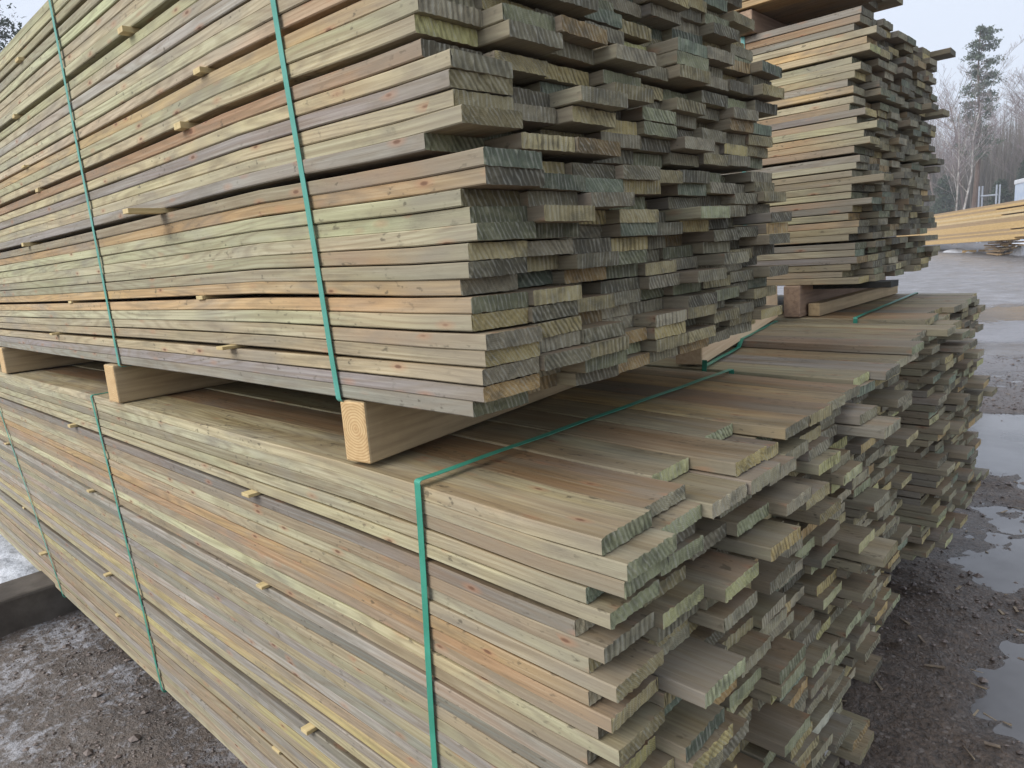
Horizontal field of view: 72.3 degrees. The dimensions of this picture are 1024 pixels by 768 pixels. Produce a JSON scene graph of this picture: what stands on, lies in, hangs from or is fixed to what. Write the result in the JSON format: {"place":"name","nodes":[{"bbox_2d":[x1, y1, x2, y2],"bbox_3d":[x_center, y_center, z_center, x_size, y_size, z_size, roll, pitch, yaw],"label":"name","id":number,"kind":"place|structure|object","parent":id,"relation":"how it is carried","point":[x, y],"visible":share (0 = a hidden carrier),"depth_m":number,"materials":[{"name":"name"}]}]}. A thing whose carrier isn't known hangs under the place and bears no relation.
{"place":"outdoors","nodes":[
{"label":"outdoors","id":0,"kind":"place"},
{"bbox_2d":[0,241,1023,767],"bbox_3d":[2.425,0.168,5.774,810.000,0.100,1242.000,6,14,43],"label":"ground","id":1,"kind":"structure","parent":0,"point":[916,713],"depth_m":2.33,"materials":[{"name":"grey gravel"}]},
{"bbox_2d":[0,0,22,51],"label":"spruce tree","id":2,"kind":"object","parent":1,"relation":"on","point":[5,35],"visible":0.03,"depth_m":26.20,"materials":[{"name":"green plant"}]},
{"bbox_2d":[0,534,38,583],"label":"snow","id":3,"kind":"structure","parent":1,"relation":"on","point":[15,563],"depth_m":3.42,"materials":[{"name":"white snow"}]},
{"bbox_2d":[0,571,79,637],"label":"sleeper","id":4,"kind":"object","parent":1,"relation":"on","point":[33,599],"depth_m":2.86,"materials":[{"name":"brown wood"}]},
{"bbox_2d":[0,361,900,767],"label":"lumber pack","id":5,"kind":"object","parent":4,"relation":"on","point":[648,567],"visible":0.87,"depth_m":1.27,"materials":[{"name":"brown wood"}]},
{"bbox_2d":[0,347,95,373],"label":"bearer","id":6,"kind":"object","parent":5,"relation":"on","point":[13,360],"visible":0.37,"depth_m":2.82,"materials":[{"name":"brown wood"}]},
{"bbox_2d":[104,363,237,402],"bbox_3d":[-0.743,-0.091,2.261,0.076,0.103,1.012,6,14,43],"label":"bearer","id":7,"kind":"object","parent":5,"relation":"on","point":[129,383],"visible":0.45,"depth_m":1.93,"materials":[{"name":"brown wood"}]},
{"bbox_2d":[340,384,574,463],"bbox_3d":[0.027,-0.014,1.536,0.060,0.103,0.990,3,13,35],"label":"bearer","id":8,"kind":"object","parent":5,"relation":"on","point":[374,432],"visible":0.46,"depth_m":1.17,"materials":[{"name":"brown wood"}]},
{"bbox_2d":[0,0,791,417],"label":"lumber pack","id":9,"kind":"object","parent":8,"relation":"on","point":[472,208],"visible":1,"depth_m":1.19,"materials":[{"name":"brown wood"}]},
{"bbox_2d":[644,321,955,683],"bbox_3d":[-0.815,0.133,3.715,5.298,0.886,0.861,6,14,43],"label":"lumber pack","id":10,"kind":"object","parent":4,"relation":"on","point":[871,360],"visible":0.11,"depth_m":1.89,"materials":[{"name":"brown wood"}]},
{"bbox_2d":[676,285,777,364],"bbox_3d":[0.692,-0.202,2.191,0.076,0.116,0.820,3,15,34],"label":"bearer","id":11,"kind":"object","parent":10,"relation":"on","point":[707,353],"visible":0.37,"depth_m":1.95,"materials":[{"name":"brown wood"}]},
{"bbox_2d":[841,378,1023,759],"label":"wood chips","id":12,"kind":"object","parent":1,"relation":"on","point":[939,666],"visible":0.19,"depth_m":2.18,"materials":[{"name":"brown wood"}]},
{"bbox_2d":[927,175,959,213],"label":"spruce tree","id":13,"kind":"object","parent":1,"relation":"on","point":[945,198],"visible":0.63,"depth_m":57.86,"materials":[{"name":"green plant"}]},
{"bbox_2d":[935,140,951,187],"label":"bare tree","id":14,"kind":"object","parent":1,"relation":"on","point":[944,155],"visible":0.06,"depth_m":67.23,"materials":[{"name":"grey plant"}]},
{"bbox_2d":[924,91,969,213],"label":"bare tree","id":15,"kind":"object","parent":1,"relation":"on","point":[929,177],"visible":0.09,"depth_m":59.05,"materials":[{"name":"grey plant"}]},
{"bbox_2d":[882,80,1023,237],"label":"woodland","id":16,"kind":"object","parent":1,"relation":"on","point":[986,175],"visible":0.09,"depth_m":63.31,"materials":[{"name":"grey plant"}]},
{"bbox_2d":[943,248,972,252],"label":"snow","id":17,"kind":"structure","parent":1,"relation":"on","point":[956,250],"depth_m":34.58,"materials":[{"name":"white snow"}]},
{"bbox_2d":[896,199,1023,244],"bbox_3d":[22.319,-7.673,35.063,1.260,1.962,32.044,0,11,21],"label":"timber stack","id":18,"kind":"object","parent":1,"relation":"on","point":[1000,221],"visible":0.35,"depth_m":28.72,"materials":[{"name":"beige wood"}]},
{"bbox_2d":[922,180,1014,212],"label":"undergrowth","id":19,"kind":"object","parent":1,"relation":"on","point":[988,193],"depth_m":65.20,"materials":[{"name":"brown plant"}]},
{"bbox_2d":[932,60,1006,209],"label":"bare tree","id":20,"kind":"object","parent":1,"relation":"on","point":[961,190],"visible":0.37,"depth_m":57.91,"materials":[{"name":"grey plant"}]},
{"bbox_2d":[927,81,1017,244],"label":"birch tree","id":21,"kind":"object","parent":1,"relation":"on","point":[959,151],"visible":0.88,"depth_m":45.31,"materials":[{"name":"grey plant"}]},
{"bbox_2d":[931,35,1022,244],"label":"birch tree","id":22,"kind":"object","parent":1,"relation":"on","point":[969,144],"visible":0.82,"depth_m":45.00,"materials":[{"name":"grey plant"}]},
{"bbox_2d":[948,24,1007,207],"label":"pine tree","id":23,"kind":"object","parent":1,"relation":"on","point":[988,32],"visible":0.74,"depth_m":49.00,"materials":[{"name":"green plant"}]},
{"bbox_2d":[948,306,1023,742],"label":"puddle water","id":24,"kind":"structure","parent":1,"relation":"on","point":[1000,448],"depth_m":2.96,"materials":[{"name":"grey liquid"}]},
{"bbox_2d":[976,184,1000,242],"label":"steel rack","id":25,"kind":"object","parent":1,"relation":"on","point":[995,195],"visible":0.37,"depth_m":46.85,"materials":[{"name":"grey metal"}]},
{"bbox_2d":[983,179,1014,205],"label":"spruce tree","id":26,"kind":"object","parent":1,"relation":"on","point":[1004,196],"visible":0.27,"depth_m":56.62,"materials":[{"name":"green plant"}]},
{"bbox_2d":[982,109,1023,179],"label":"bare tree","id":27,"kind":"object","parent":1,"relation":"on","point":[1000,139],"visible":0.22,"depth_m":66.20,"materials":[{"name":"grey plant"}]},
{"bbox_2d":[983,111,1023,175],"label":"bare tree","id":28,"kind":"object","parent":1,"relation":"on","point":[1007,135],"visible":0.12,"depth_m":67.69,"materials":[{"name":"grey plant"}]},
{"bbox_2d":[984,239,1023,255],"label":"offcut pile","id":29,"kind":"object","parent":1,"relation":"on","point":[1001,244],"visible":0.59,"depth_m":28.34,"materials":[{"name":"brown wood"}]},
{"bbox_2d":[987,67,1023,179],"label":"bare tree","id":30,"kind":"object","parent":1,"relation":"on","point":[1020,129],"visible":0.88,"depth_m":56.35,"materials":[{"name":"grey plant"}]},
{"bbox_2d":[988,64,1023,155],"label":"bare tree","id":31,"kind":"object","parent":1,"relation":"on","point":[1014,96],"visible":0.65,"depth_m":60.80,"materials":[{"name":"grey plant"}]},
{"bbox_2d":[997,71,1023,166],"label":"tree","id":32,"kind":"object","parent":1,"relation":"on","point":[1014,100],"visible":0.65,"depth_m":60.99,"materials":[{"name":"grey plant"}]},
{"bbox_2d":[1005,246,1023,255],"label":"snow","id":33,"kind":"structure","parent":1,"relation":"on","point":[1018,251],"depth_m":27.55,"materials":[{"name":"white snow"}]},
{"bbox_2d":[1008,161,1023,201],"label":"spruce tree","id":34,"kind":"object","parent":1,"relation":"on","point":[1020,172],"visible":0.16,"depth_m":55.10,"materials":[{"name":"green plant"}]},
{"bbox_3d":[-2.180,0.544,5.150,0.220,0.216,3.100,6,14,43],"label":"sleeper","id":35,"kind":"object","parent":1,"relation":"on","visible":0},
{"bbox_2d":[772,292,996,560],"bbox_3d":[-0.134,-0.065,4.366,5.185,0.845,1.031,6,14,43],"label":"lumber pack","id":36,"kind":"object","parent":35,"relation":"on","point":[942,415],"visible":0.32,"depth_m":2.42,"materials":[{"name":"brown wood"}]},
{"bbox_2d":[784,276,885,316],"bbox_3d":[1.344,-0.384,2.868,0.062,0.113,1.000,6,14,43],"label":"bearer","id":37,"kind":"object","parent":36,"relation":"on","point":[798,299],"visible":0.46,"depth_m":2.53,"materials":[{"name":"brown wood"}]},
{"bbox_2d":[721,5,955,285],"bbox_3d":[-0.367,-1.034,4.345,5.185,0.883,1.032,6,14,43],"label":"lumber pack","id":38,"kind":"object","parent":37,"relation":"on","point":[848,160],"visible":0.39,"depth_m":2.42,"materials":[{"name":"brown wood"}]},
{"bbox_2d":[740,9,787,36],"bbox_3d":[1.136,-1.338,2.772,0.062,0.072,0.980,6,14,43],"label":"bearer","id":39,"kind":"object","parent":38,"relation":"on","point":[764,23],"visible":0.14,"depth_m":2.46,"materials":[{"name":"brown wood"}]},
{"bbox_2d":[730,0,902,38],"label":"lumber pack","id":40,"kind":"object","parent":39,"relation":"on","point":[788,12],"visible":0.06,"depth_m":2.46,"materials":[{"name":"brown wood"}]},
{"bbox_2d":[813,280,898,288],"bbox_3d":[1.216,-0.358,2.525,0.295,0.021,0.090,6,14,43],"label":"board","id":41,"kind":"object","parent":38,"relation":"attached to","point":[883,284],"visible":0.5,"depth_m":2.45,"materials":[{"name":"brown wood"}]},
{"bbox_2d":[808,286,897,315],"bbox_3d":[1.407,-0.351,2.851,0.042,0.045,0.950,6,14,43],"label":"bearer","id":42,"kind":"object","parent":36,"relation":"on","point":[826,306],"visible":0.8,"depth_m":2.71,"materials":[{"name":"brown wood"}]},
{"bbox_2d":[0,0,1023,170],"label":"sky","id":43,"kind":"structure","parent":0,"point":[935,25],"materials":[{"name":"white"}]},
{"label":"wrapped pack","id":44,"kind":"object","parent":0,"visible":0},
{"bbox_2d":[1014,178,1023,200],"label":"wrapped pack","id":45,"kind":"object","parent":44,"relation":"on","point":[1019,188],"visible":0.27,"depth_m":37.09,"materials":[{"name":"white plastic"}]}
]}

